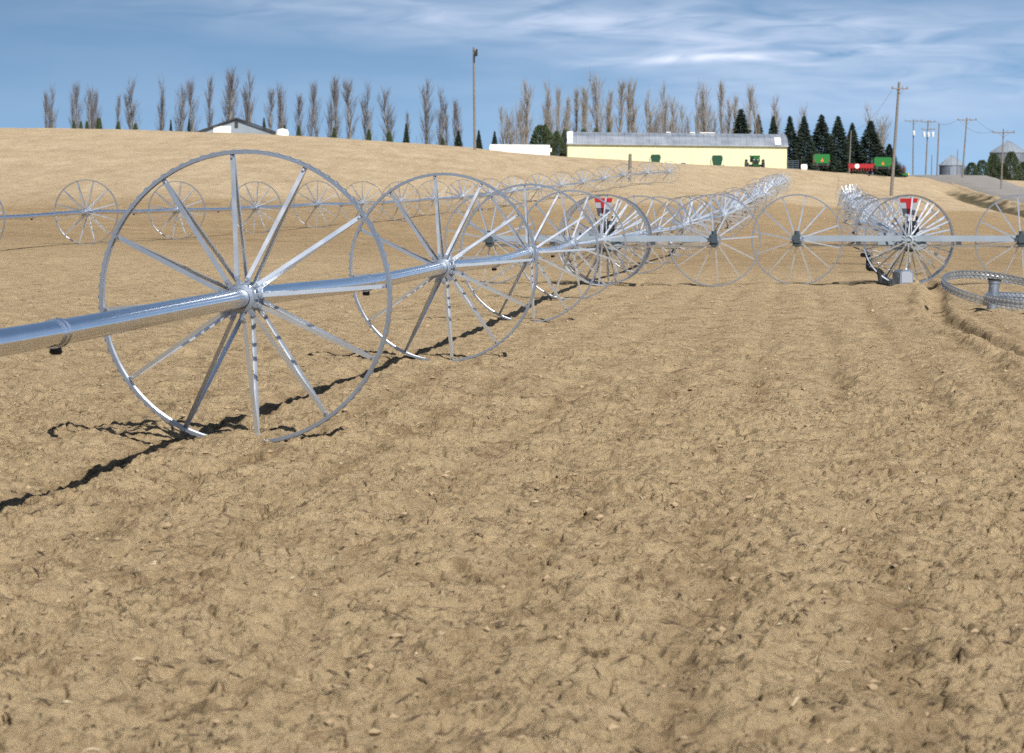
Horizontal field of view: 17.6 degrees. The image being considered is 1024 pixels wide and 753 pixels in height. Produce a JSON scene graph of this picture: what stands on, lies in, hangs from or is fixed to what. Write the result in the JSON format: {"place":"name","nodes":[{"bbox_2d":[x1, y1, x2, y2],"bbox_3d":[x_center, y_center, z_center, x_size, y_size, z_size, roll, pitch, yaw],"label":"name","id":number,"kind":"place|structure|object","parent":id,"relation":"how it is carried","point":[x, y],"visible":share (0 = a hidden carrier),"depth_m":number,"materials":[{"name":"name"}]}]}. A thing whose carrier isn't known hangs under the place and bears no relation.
{"place":"outdoors","nodes":[
{"label":"outdoors","id":0,"kind":"place"},
{"bbox_2d":[0,128,1023,752],"bbox_3d":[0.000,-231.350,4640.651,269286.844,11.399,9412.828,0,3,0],"label":"ground","id":1,"kind":"structure","parent":0,"point":[40,170],"depth_m":18.73,"materials":[{"name":"soil"}]},
{"bbox_2d":[42,90,50,127],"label":"poplar tree","id":2,"kind":"object","parent":1,"relation":"on","point":[45,103],"visible":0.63,"depth_m":557.98,"materials":[{"name":"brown plant"}]},
{"bbox_2d":[43,83,59,127],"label":"poplar tree","id":3,"kind":"object","parent":1,"relation":"on","point":[50,114],"visible":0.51,"depth_m":580.07,"materials":[{"name":"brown plant"}]},
{"bbox_2d":[68,92,77,128],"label":"poplar tree","id":4,"kind":"object","parent":1,"relation":"on","point":[72,111],"visible":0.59,"depth_m":528.11,"materials":[{"name":"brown plant"}]},
{"bbox_2d":[69,82,85,128],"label":"poplar tree","id":5,"kind":"object","parent":1,"relation":"on","point":[77,94],"visible":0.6,"depth_m":575.67,"materials":[{"name":"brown plant"}]},
{"bbox_2d":[83,87,98,128],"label":"poplar tree","id":6,"kind":"object","parent":1,"relation":"on","point":[92,119],"visible":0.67,"depth_m":532.56,"materials":[{"name":"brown plant"}]},
{"bbox_2d":[123,77,140,129],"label":"poplar tree","id":7,"kind":"object","parent":1,"relation":"on","point":[130,119],"visible":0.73,"depth_m":545.29,"materials":[{"name":"brown plant"}]},
{"bbox_2d":[154,75,167,130],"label":"poplar tree","id":8,"kind":"object","parent":1,"relation":"on","point":[161,120],"visible":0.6,"depth_m":586.57,"materials":[{"name":"brown plant"}]},
{"bbox_2d":[170,83,189,130],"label":"poplar tree","id":9,"kind":"object","parent":1,"relation":"on","point":[182,114],"visible":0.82,"depth_m":533.64,"materials":[{"name":"brown plant"}]},
{"bbox_2d":[185,78,202,131],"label":"poplar tree","id":10,"kind":"object","parent":1,"relation":"on","point":[190,107],"visible":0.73,"depth_m":563.23,"materials":[{"name":"brown plant"}]},
{"bbox_2d":[202,75,213,126],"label":"poplar tree","id":11,"kind":"object","parent":1,"relation":"on","point":[208,104],"visible":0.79,"depth_m":576.88,"materials":[{"name":"brown plant"}]},
{"bbox_2d":[220,64,241,122],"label":"poplar tree","id":12,"kind":"object","parent":1,"relation":"on","point":[229,110],"visible":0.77,"depth_m":527.61,"materials":[{"name":"brown plant"}]},
{"bbox_2d":[224,66,241,118],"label":"poplar tree","id":13,"kind":"object","parent":1,"relation":"on","point":[226,77],"visible":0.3,"depth_m":579.20,"materials":[{"name":"brown plant"}]},
{"bbox_2d":[196,118,275,134],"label":"shed","id":14,"kind":"structure","parent":1,"relation":"on","point":[235,125],"depth_m":453.86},
{"bbox_2d":[213,126,230,132],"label":"door","id":15,"kind":"structure","parent":14,"relation":"in","point":[226,129],"depth_m":453.79,"materials":[{"name":"white paint"}]},
{"bbox_2d":[239,68,257,124],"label":"poplar tree","id":16,"kind":"object","parent":1,"relation":"on","point":[247,112],"visible":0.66,"depth_m":558.83,"materials":[{"name":"brown plant"}]},
{"bbox_2d":[261,85,275,129],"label":"poplar tree","id":17,"kind":"object","parent":1,"relation":"on","point":[270,116],"visible":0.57,"depth_m":535.15,"materials":[{"name":"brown plant"}]},
{"bbox_2d":[275,80,288,128],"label":"poplar tree","id":18,"kind":"object","parent":1,"relation":"on","point":[281,110],"visible":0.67,"depth_m":541.96,"materials":[{"name":"brown plant"}]},
{"bbox_2d":[292,93,308,135],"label":"poplar tree","id":19,"kind":"object","parent":1,"relation":"on","point":[299,104],"visible":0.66,"depth_m":549.52,"materials":[{"name":"brown plant"}]},
{"bbox_2d":[306,88,316,136],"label":"poplar tree","id":20,"kind":"object","parent":1,"relation":"on","point":[310,117],"visible":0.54,"depth_m":585.55,"materials":[{"name":"brown plant"}]},
{"bbox_2d":[308,81,321,136],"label":"poplar tree","id":21,"kind":"object","parent":1,"relation":"on","point":[313,92],"visible":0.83,"depth_m":530.84,"materials":[{"name":"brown plant"}]},
{"bbox_2d":[324,78,338,137],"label":"poplar tree","id":22,"kind":"object","parent":1,"relation":"on","point":[332,118],"visible":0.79,"depth_m":567.77,"materials":[{"name":"brown plant"}]},
{"bbox_2d":[329,73,342,137],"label":"poplar tree","id":23,"kind":"object","parent":1,"relation":"on","point":[337,127],"visible":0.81,"depth_m":572.46,"materials":[{"name":"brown plant"}]},
{"bbox_2d":[0,161,679,243],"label":"wheel line","id":24,"kind":"object","parent":1,"relation":"on","point":[85,211],"visible":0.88,"depth_m":134.73,"materials":[{"name":"metal"}]},
{"bbox_2d":[339,78,361,138],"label":"poplar tree","id":25,"kind":"object","parent":1,"relation":"on","point":[349,120],"visible":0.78,"depth_m":528.87,"materials":[{"name":"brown plant"}]},
{"bbox_2d":[360,82,378,140],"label":"poplar tree","id":26,"kind":"object","parent":1,"relation":"on","point":[367,119],"visible":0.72,"depth_m":582.28,"materials":[{"name":"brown plant"}]},
{"bbox_2d":[376,84,398,141],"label":"poplar tree","id":27,"kind":"object","parent":1,"relation":"on","point":[389,117],"visible":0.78,"depth_m":555.96,"materials":[{"name":"brown plant"}]},
{"bbox_2d":[0,149,793,442],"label":"wheel line","id":28,"kind":"object","parent":1,"relation":"on","point":[55,335],"visible":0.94,"depth_m":21.84,"materials":[{"name":"metal"}]},
{"bbox_2d":[416,75,437,143],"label":"poplar tree","id":29,"kind":"object","parent":1,"relation":"on","point":[426,131],"visible":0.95,"depth_m":589.28,"materials":[{"name":"brown plant"}]},
{"bbox_2d":[432,86,448,144],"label":"poplar tree","id":30,"kind":"object","parent":1,"relation":"on","point":[441,117],"visible":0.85,"depth_m":538.83,"materials":[{"name":"brown plant"}]},
{"bbox_2d":[453,97,464,144],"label":"poplar tree","id":31,"kind":"object","parent":1,"relation":"on","point":[457,126],"visible":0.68,"depth_m":528.93,"materials":[{"name":"brown plant"}]},
{"bbox_2d":[473,47,477,149],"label":"utility pole","id":32,"kind":"object","parent":1,"relation":"on","point":[475,51],"visible":0.98,"depth_m":336.94,"materials":[{"name":"grey"}]},
{"bbox_2d":[497,104,511,143],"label":"poplar tree","id":33,"kind":"object","parent":1,"relation":"on","point":[503,136],"visible":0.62,"depth_m":572.37,"materials":[{"name":"brown plant"}]},
{"bbox_2d":[0,288,1023,752],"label":"crop residue","id":34,"kind":"object","parent":1,"relation":"on","point":[498,574],"visible":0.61,"depth_m":13.21,"materials":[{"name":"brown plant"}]},
{"bbox_2d":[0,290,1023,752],"bbox_3d":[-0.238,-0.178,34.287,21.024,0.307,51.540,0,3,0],"label":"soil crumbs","id":35,"kind":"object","parent":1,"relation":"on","point":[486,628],"visible":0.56,"depth_m":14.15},
{"bbox_2d":[502,96,524,144],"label":"poplar tree","id":36,"kind":"object","parent":1,"relation":"on","point":[512,137],"visible":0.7,"depth_m":568.29,"materials":[{"name":"brown plant"}]},
{"bbox_2d":[489,144,551,154],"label":"trailer","id":37,"kind":"object","parent":1,"relation":"on","point":[538,149],"visible":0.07,"depth_m":444.03,"materials":[{"name":"white paint"}]},
{"bbox_2d":[515,103,528,144],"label":"poplar tree","id":38,"kind":"object","parent":1,"relation":"on","point":[521,132],"visible":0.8,"depth_m":530.31,"materials":[{"name":"brown plant"}]},
{"bbox_2d":[513,75,535,144],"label":"poplar tree","id":39,"kind":"object","parent":1,"relation":"on","point":[526,116],"visible":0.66,"depth_m":584.09,"materials":[{"name":"brown plant"}]},
{"bbox_2d":[529,124,556,155],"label":"juniper bush","id":40,"kind":"object","parent":1,"relation":"on","point":[545,136],"visible":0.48,"depth_m":503.07,"materials":[{"name":"green plant"}]},
{"bbox_2d":[538,79,554,143],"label":"poplar tree","id":41,"kind":"object","parent":1,"relation":"on","point":[547,95],"visible":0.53,"depth_m":549.58,"materials":[{"name":"brown plant"}]},
{"bbox_2d":[541,97,556,141],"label":"poplar tree","id":42,"kind":"object","parent":1,"relation":"on","point":[550,124],"visible":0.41,"depth_m":542.46,"materials":[{"name":"brown plant"}]},
{"bbox_2d":[552,86,561,144],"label":"poplar tree","id":43,"kind":"object","parent":1,"relation":"on","point":[556,121],"visible":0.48,"depth_m":587.99,"materials":[{"name":"brown plant"}]},
{"bbox_2d":[552,130,563,155],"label":"juniper bush","id":44,"kind":"object","parent":1,"relation":"on","point":[556,134],"visible":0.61,"depth_m":503.41,"materials":[{"name":"green plant"}]},
{"bbox_2d":[554,89,571,150],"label":"poplar tree","id":45,"kind":"object","parent":1,"relation":"on","point":[567,126],"visible":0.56,"depth_m":535.20,"materials":[{"name":"brown plant"}]},
{"bbox_2d":[560,129,566,156],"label":"juniper bush","id":46,"kind":"object","parent":1,"relation":"on","point":[563,135],"visible":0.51,"depth_m":503.51,"materials":[{"name":"green plant"}]},
{"bbox_2d":[570,85,582,131],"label":"poplar tree","id":47,"kind":"object","parent":1,"relation":"on","point":[576,108],"visible":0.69,"depth_m":580.10,"materials":[{"name":"brown plant"}]},
{"bbox_2d":[576,100,588,131],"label":"poplar tree","id":48,"kind":"object","parent":1,"relation":"on","point":[584,112],"visible":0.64,"depth_m":528.90,"materials":[{"name":"brown plant"}]},
{"bbox_2d":[579,83,592,131],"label":"poplar tree","id":49,"kind":"object","parent":1,"relation":"on","point":[585,97],"visible":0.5,"depth_m":576.25,"materials":[{"name":"brown plant"}]},
{"bbox_2d":[587,70,606,131],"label":"poplar tree","id":50,"kind":"object","parent":1,"relation":"on","point":[596,108],"visible":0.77,"depth_m":562.66,"materials":[{"name":"brown plant"}]},
{"bbox_2d":[445,192,760,286],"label":"drive carriage","id":51,"kind":"object","parent":1,"relation":"on","point":[616,244],"visible":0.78,"depth_m":69.67,"materials":[{"name":"metal"}]},
{"bbox_2d":[605,88,614,131],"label":"poplar tree","id":52,"kind":"object","parent":1,"relation":"on","point":[609,110],"visible":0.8,"depth_m":532.77,"materials":[{"name":"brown plant"}]},
{"bbox_2d":[613,80,631,131],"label":"poplar tree","id":53,"kind":"object","parent":1,"relation":"on","point":[621,112],"visible":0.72,"depth_m":546.00,"materials":[{"name":"brown plant"}]},
{"bbox_2d":[624,77,633,132],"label":"poplar tree","id":54,"kind":"object","parent":1,"relation":"on","point":[629,121],"visible":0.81,"depth_m":546.90,"materials":[{"name":"brown plant"}]},
{"bbox_2d":[623,75,642,132],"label":"poplar tree","id":55,"kind":"object","parent":1,"relation":"on","point":[634,110],"visible":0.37,"depth_m":586.84,"materials":[{"name":"brown plant"}]},
{"bbox_2d":[640,98,654,132],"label":"poplar tree","id":56,"kind":"object","parent":1,"relation":"on","point":[647,127],"visible":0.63,"depth_m":531.80,"materials":[{"name":"brown plant"}]},
{"bbox_2d":[644,84,665,132],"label":"poplar tree","id":57,"kind":"object","parent":1,"relation":"on","point":[656,119],"visible":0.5,"depth_m":564.93,"materials":[{"name":"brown plant"}]},
{"bbox_2d":[657,82,669,132],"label":"poplar tree","id":58,"kind":"object","parent":1,"relation":"on","point":[664,117],"visible":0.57,"depth_m":576.68,"materials":[{"name":"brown plant"}]},
{"bbox_2d":[669,95,681,132],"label":"poplar tree","id":59,"kind":"object","parent":1,"relation":"on","point":[671,110],"visible":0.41,"depth_m":580.36,"materials":[{"name":"brown plant"}]},
{"bbox_2d":[565,131,788,168],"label":"barn","id":60,"kind":"structure","parent":1,"relation":"on","point":[701,148],"depth_m":488.99,"materials":[{"name":"yellow"}]},
{"bbox_2d":[600,154,621,159],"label":"door","id":61,"kind":"structure","parent":60,"relation":"in","point":[603,156],"depth_m":488.87,"materials":[{"name":"yellow"}]},
{"bbox_2d":[693,155,712,164],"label":"door","id":62,"kind":"structure","parent":60,"relation":"in","point":[697,159],"depth_m":488.99,"materials":[{"name":"yellow"}]},
{"bbox_2d":[678,103,694,132],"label":"poplar tree","id":63,"kind":"object","parent":1,"relation":"on","point":[686,123],"visible":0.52,"depth_m":558.17,"materials":[{"name":"brown plant"}]},
{"bbox_2d":[693,87,701,132],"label":"poplar tree","id":64,"kind":"object","parent":1,"relation":"on","point":[696,121],"visible":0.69,"depth_m":536.49,"materials":[{"name":"brown plant"}]},
{"bbox_2d":[694,79,712,132],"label":"poplar tree","id":65,"kind":"object","parent":1,"relation":"on","point":[704,124],"visible":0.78,"depth_m":540.44,"materials":[{"name":"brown plant"}]},
{"bbox_2d":[703,102,719,133],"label":"poplar tree","id":66,"kind":"object","parent":1,"relation":"on","point":[715,121],"visible":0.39,"depth_m":551.54,"materials":[{"name":"brown plant"}]},
{"bbox_2d":[710,155,723,165],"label":"seed hopper","id":67,"kind":"object","parent":1,"relation":"on","point":[717,159],"visible":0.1,"depth_m":464.37,"materials":[{"name":"green"}]},
{"bbox_2d":[715,78,728,133],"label":"poplar tree","id":68,"kind":"object","parent":1,"relation":"on","point":[722,92],"visible":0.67,"depth_m":583.95,"materials":[{"name":"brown plant"}]},
{"bbox_2d":[718,97,735,133],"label":"poplar tree","id":69,"kind":"object","parent":1,"relation":"on","point":[730,118],"visible":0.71,"depth_m":529.32,"materials":[{"name":"brown plant"}]},
{"bbox_2d":[732,109,751,133],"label":"spruce tree","id":70,"kind":"object","parent":1,"relation":"on","point":[740,119],"visible":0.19,"depth_m":538.17,"materials":[{"name":"green plant"}]},
{"bbox_2d":[743,84,755,133],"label":"poplar tree","id":71,"kind":"object","parent":1,"relation":"on","point":[750,106],"visible":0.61,"depth_m":571.56,"materials":[{"name":"brown plant"}]},
{"bbox_2d":[745,155,764,166],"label":"tractor","id":72,"kind":"object","parent":1,"relation":"on","point":[754,160],"visible":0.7,"depth_m":469.11,"materials":[{"name":"green metal"}]},
{"bbox_2d":[750,94,762,133],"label":"poplar tree","id":73,"kind":"object","parent":1,"relation":"on","point":[755,127],"visible":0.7,"depth_m":529.60,"materials":[{"name":"brown plant"}]},
{"bbox_2d":[768,116,777,133],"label":"spruce tree","id":74,"kind":"object","parent":1,"relation":"on","point":[773,129],"visible":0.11,"depth_m":543.42,"materials":[{"name":"green plant"}]},
{"bbox_2d":[767,94,783,133],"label":"poplar tree","id":75,"kind":"object","parent":1,"relation":"on","point":[774,111],"visible":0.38,"depth_m":584.53,"materials":[{"name":"brown plant"}]},
{"bbox_2d":[784,115,802,168],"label":"spruce tree","id":76,"kind":"object","parent":1,"relation":"on","point":[791,136],"visible":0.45,"depth_m":518.26,"materials":[{"name":"green plant"}]},
{"bbox_2d":[788,116,821,170],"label":"spruce tree","id":77,"kind":"object","parent":1,"relation":"on","point":[802,136],"visible":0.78,"depth_m":516.12,"materials":[{"name":"green plant"}]},
{"bbox_2d":[813,153,829,168],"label":"grain cart","id":78,"kind":"object","parent":1,"relation":"on","point":[821,159],"visible":1,"depth_m":481.04,"materials":[{"name":"green"}]},
{"bbox_2d":[806,114,842,172],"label":"spruce tree","id":79,"kind":"object","parent":1,"relation":"on","point":[821,134],"visible":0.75,"depth_m":518.01,"materials":[{"name":"green plant"}]},
{"bbox_2d":[823,116,858,172],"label":"spruce tree","id":80,"kind":"object","parent":1,"relation":"on","point":[840,142],"visible":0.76,"depth_m":519.99,"materials":[{"name":"green plant"}]},
{"bbox_2d":[840,123,866,171],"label":"spruce tree","id":81,"kind":"object","parent":1,"relation":"on","point":[854,141],"visible":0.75,"depth_m":522.34,"materials":[{"name":"green plant"}]},
{"bbox_2d":[848,164,873,175],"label":"seed drill","id":82,"kind":"object","parent":1,"relation":"on","point":[858,166],"visible":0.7,"depth_m":490.76,"materials":[{"name":"red paint"}]},
{"bbox_2d":[851,120,890,176],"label":"spruce tree","id":83,"kind":"object","parent":1,"relation":"on","point":[874,145],"visible":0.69,"depth_m":519.95,"materials":[{"name":"green plant"}]},
{"bbox_2d":[860,253,892,285],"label":"hose","id":84,"kind":"object","parent":1,"relation":"on","point":[878,272],"visible":0.91,"depth_m":70.41,"materials":[{"name":"black rubber"}]},
{"bbox_2d":[863,103,891,152],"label":"poplar tree","id":85,"kind":"object","parent":1,"relation":"on","point":[883,133],"visible":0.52,"depth_m":539.80,"materials":[{"name":"brown plant"}]},
{"bbox_2d":[872,156,891,171],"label":"grain cart","id":86,"kind":"object","parent":1,"relation":"on","point":[878,162],"visible":0.99,"depth_m":499.02,"materials":[{"name":"green"}]},
{"bbox_2d":[751,194,1023,283],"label":"drive carriage","id":87,"kind":"object","parent":1,"relation":"on","point":[908,243],"visible":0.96,"depth_m":70.36,"materials":[{"name":"metal"}]},
{"bbox_2d":[875,144,904,177],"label":"spruce tree","id":88,"kind":"object","parent":1,"relation":"on","point":[888,151],"visible":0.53,"depth_m":518.39,"materials":[{"name":"green plant"}]},
{"bbox_2d":[835,183,952,281],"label":"wheel line","id":89,"kind":"object","parent":1,"relation":"on","point":[854,199],"visible":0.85,"depth_m":119.69,"materials":[{"name":"metal"}]},
{"bbox_2d":[890,82,907,195],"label":"utility pole","id":90,"kind":"object","parent":1,"relation":"on","point":[894,147],"visible":0.99,"depth_m":378.99,"materials":[{"name":"brown"}]},
{"bbox_2d":[892,269,913,284],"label":"toolbox","id":91,"kind":"object","parent":1,"relation":"on","point":[902,276],"visible":0.95,"depth_m":70.06,"materials":[{"name":"metal"}]},
{"bbox_2d":[921,120,934,174],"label":"utility pole","id":92,"kind":"object","parent":1,"relation":"on","point":[928,133],"visible":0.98,"depth_m":573.40,"materials":[{"name":"grey"}]},
{"bbox_2d":[939,155,964,174],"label":"grain bin","id":93,"kind":"object","parent":1,"relation":"on","point":[948,166],"visible":0.6,"depth_m":577.20,"materials":[{"name":"metal"}]},
{"bbox_2d":[964,162,979,174],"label":"juniper bush","id":94,"kind":"object","parent":1,"relation":"on","point":[970,166],"visible":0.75,"depth_m":546.52,"materials":[{"name":"green plant"}]},
{"bbox_2d":[973,160,989,176],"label":"juniper bush","id":95,"kind":"object","parent":1,"relation":"on","point":[980,164],"visible":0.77,"depth_m":547.44,"materials":[{"name":"green plant"}]},
{"bbox_2d":[940,270,1023,310],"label":"coiled irrigation hose","id":96,"kind":"object","parent":1,"relation":"on","point":[961,293],"visible":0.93,"depth_m":53.56,"materials":[{"name":"metal"}]},
{"bbox_2d":[986,153,1000,178],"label":"juniper bush","id":97,"kind":"object","parent":1,"relation":"on","point":[994,160],"visible":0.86,"depth_m":548.41,"materials":[{"name":"green plant"}]},
{"bbox_2d":[986,278,1001,309],"bbox_3d":[7.563,-1.272,52.000,0.230,0.530,0.230,5,3,0],"label":"short drum","id":98,"kind":"object","parent":1,"relation":"on","point":[993,287],"visible":0.78,"depth_m":51.92,"materials":[{"name":"metal"}]},
{"bbox_2d":[995,163,1007,179],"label":"juniper bush","id":99,"kind":"object","parent":1,"relation":"on","point":[998,175],"visible":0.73,"depth_m":546.64,"materials":[{"name":"green plant"}]},
{"bbox_2d":[992,129,1014,188],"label":"utility pole","id":100,"kind":"object","parent":1,"relation":"on","point":[1003,132],"visible":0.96,"depth_m":438.96,"materials":[{"name":"grey"}]},
{"bbox_2d":[984,292,1023,308],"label":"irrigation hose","id":101,"kind":"object","parent":1,"relation":"on","point":[1012,299],"visible":1,"depth_m":51.22,"materials":[{"name":"metal"}]},
{"bbox_2d":[989,141,1023,178],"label":"grain bin","id":102,"kind":"object","parent":1,"relation":"on","point":[1009,146],"visible":0.16,"depth_m":566.53,"materials":[{"name":"metal"}]},
{"bbox_2d":[1002,151,1021,180],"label":"juniper bush","id":103,"kind":"object","parent":1,"relation":"on","point":[1011,160],"visible":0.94,"depth_m":546.34,"materials":[{"name":"green plant"}]},
{"bbox_2d":[0,0,1023,174],"label":"sky","id":104,"kind":"structure","parent":0,"point":[961,60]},
{"bbox_2d":[908,175,1023,202],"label":"road","id":105,"kind":"structure","parent":0,"point":[988,185],"depth_m":471.98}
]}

